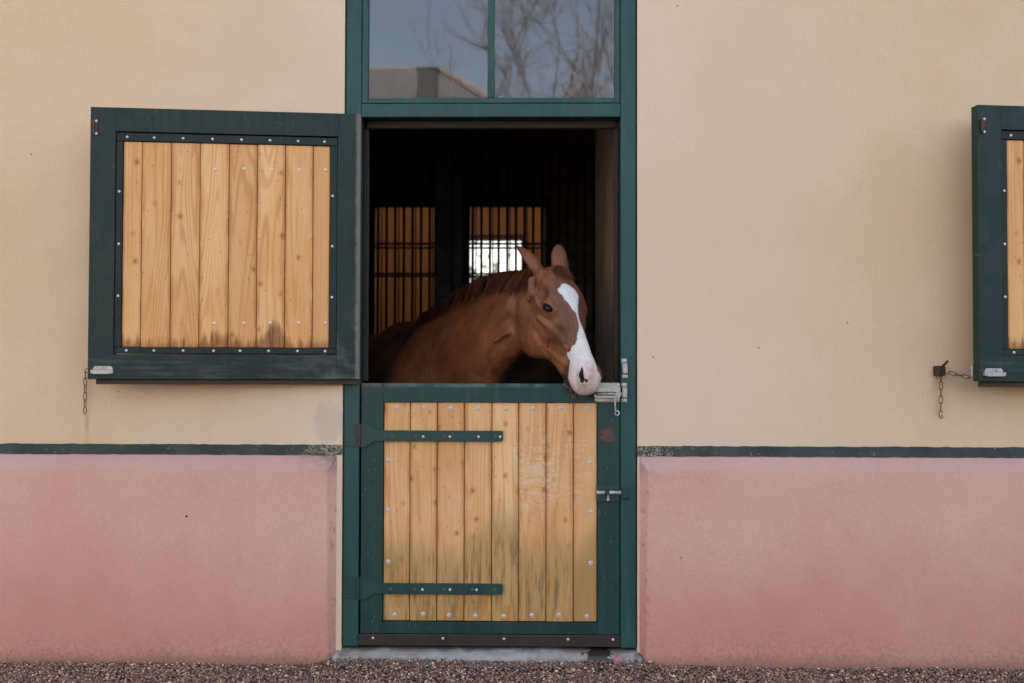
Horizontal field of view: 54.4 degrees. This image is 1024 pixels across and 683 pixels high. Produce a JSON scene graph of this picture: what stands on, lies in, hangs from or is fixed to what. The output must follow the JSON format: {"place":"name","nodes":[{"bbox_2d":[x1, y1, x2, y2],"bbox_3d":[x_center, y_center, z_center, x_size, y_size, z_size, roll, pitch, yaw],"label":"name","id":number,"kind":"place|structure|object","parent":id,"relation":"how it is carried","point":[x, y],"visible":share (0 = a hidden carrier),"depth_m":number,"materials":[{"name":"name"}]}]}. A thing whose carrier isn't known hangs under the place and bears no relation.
{"place":"outdoors","nodes":[
{"label":"outdoors","id":0,"kind":"place"},
{"bbox_2d":[470,241,520,282],"label":"sky","id":1,"kind":"structure","parent":0,"point":[485,251],"materials":[{"name":"white"}]},
{"bbox_2d":[0,657,1023,682],"bbox_3d":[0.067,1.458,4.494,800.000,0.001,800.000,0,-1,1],"label":"gravel ground","id":2,"kind":"structure","parent":0,"point":[551,671],"depth_m":4.35,"materials":[{"name":"brown gravel"}]},
{"bbox_2d":[470,241,501,281],"bbox_3d":[-1.325,-0.306,22.019,8.117,4.326,2.773,0,-1,1],"label":"hedge bush","id":3,"kind":"object","parent":2,"relation":"on","point":[486,267],"visible":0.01,"depth_m":21.91,"materials":[{"name":"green plant"}]},
{"bbox_2d":[331,645,642,667],"bbox_3d":[-0.112,1.433,4.540,1.396,0.081,0.184,0,-1,1],"label":"doorstep","id":4,"kind":"object","parent":2,"relation":"on","point":[538,654],"visible":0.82,"depth_m":4.47,"materials":[{"name":"concrete"}]},
{"bbox_2d":[0,0,1023,671],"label":"stable building","id":5,"kind":"structure","parent":2,"relation":"on","point":[820,484],"depth_m":4.51,"materials":[{"name":"beige paint"}]},
{"bbox_2d":[83,368,87,413],"bbox_3d":[-1.932,0.227,4.514,0.020,0.214,0.055,1,-2,-39],"label":"chain","id":6,"kind":"object","parent":5,"relation":"hanging from","point":[85,372],"visible":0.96,"depth_m":4.53,"materials":[{"name":"metal"}]},
{"bbox_2d":[365,50,594,402],"bbox_3d":[0.251,-0.398,7.933,4.950,3.847,0.140,0,-1,1],"label":"barred partition","id":7,"kind":"object","parent":5,"relation":"on","point":[464,74],"visible":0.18,"depth_m":7.94,"materials":[{"name":"black metal"}]},
{"bbox_2d":[370,145,591,334],"bbox_3d":[1.666,-0.338,10.498,20.200,3.847,0.085,0,-1,1],"label":"stall front","id":8,"kind":"object","parent":5,"relation":"on","point":[467,177],"visible":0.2,"depth_m":10.52,"materials":[{"name":"brown wood"}]},
{"bbox_2d":[364,244,601,399],"bbox_3d":[-0.429,0.529,5.663,0.752,1.937,2.926,1,-1,-20],"label":"horse","id":9,"kind":"object","parent":5,"relation":"on","point":[493,327],"visible":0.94,"depth_m":4.79},
{"bbox_2d":[343,0,635,647],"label":"door frame","id":10,"kind":"object","parent":5,"relation":"attached to","point":[491,111],"visible":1,"depth_m":4.56,"materials":[{"name":"green paint"}]},
{"bbox_2d":[88,107,361,383],"bbox_3d":[-1.278,-0.421,4.460,1.187,1.224,0.080,0,-1,-6],"label":"stable shutter","id":11,"kind":"object","parent":10,"relation":"attached to","point":[222,232],"visible":1,"depth_m":4.45,"materials":[{"name":"green paint"}]},
{"bbox_2d":[356,383,621,646],"bbox_3d":[-0.098,0.782,4.530,1.214,1.192,0.082,0,-1,1],"label":"stable half door","id":12,"kind":"structure","parent":10,"relation":"attached to","point":[489,511],"depth_m":4.53,"materials":[{"name":"green paint"}]},
{"bbox_2d":[614,395,619,415],"bbox_3d":[0.472,0.287,4.487,0.026,0.097,0.013,1,-1,-19],"label":"snap hook","id":13,"kind":"object","parent":12,"relation":"hanging from","point":[615,399],"visible":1,"depth_m":4.49,"materials":[{"name":"white metal"}]},
{"bbox_2d":[470,235,522,277],"bbox_3d":[-0.242,-1.046,14.069,0.840,0.915,0.104,0,-1,1],"label":"back window","id":14,"kind":"structure","parent":5,"relation":"in","point":[478,236],"depth_m":14.02,"materials":[{"name":"brown wood"}]},
{"bbox_2d":[933,360,948,375],"bbox_3d":[1.925,0.119,4.465,0.051,0.072,0.058,0,-1,1],"label":"wall catch","id":15,"kind":"object","parent":5,"relation":"attached to","point":[939,370],"depth_m":4.45,"materials":[{"name":"metal"}]},
{"bbox_2d":[939,376,942,418],"bbox_3d":[1.921,0.247,4.458,0.022,0.199,0.018,1,-2,-36],"label":"chain","id":16,"kind":"object","parent":15,"relation":"hanging from","point":[940,389],"visible":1,"depth_m":4.46,"materials":[{"name":"metal"}]},
{"bbox_2d":[944,371,975,378],"bbox_3d":[1.970,0.147,4.385,0.021,0.035,0.154,1,-2,-37],"label":"chain","id":17,"kind":"object","parent":15,"relation":"hanging from","point":[956,374],"visible":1,"depth_m":4.38,"materials":[{"name":"metal"}]},
{"bbox_2d":[613,656,622,664],"bbox_3d":[0.469,1.417,4.425,0.043,0.040,0.044,-1,-2,34],"label":"fluff lump","id":18,"kind":"object","parent":2,"relation":"on","point":[617,660],"visible":1,"depth_m":4.41,"materials":[{"name":"pink"}]},
{"bbox_3d":[3.780,-0.247,4.528,1.328,3.280,0.150,0,-1,1],"label":"door frame","id":19,"kind":"object","parent":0,"visible":0},
{"bbox_2d":[971,105,1023,386],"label":"stable shutter","id":20,"kind":"object","parent":19,"relation":"attached to","point":[997,135],"visible":1,"depth_m":4.32,"materials":[{"name":"green paint"}]}
]}

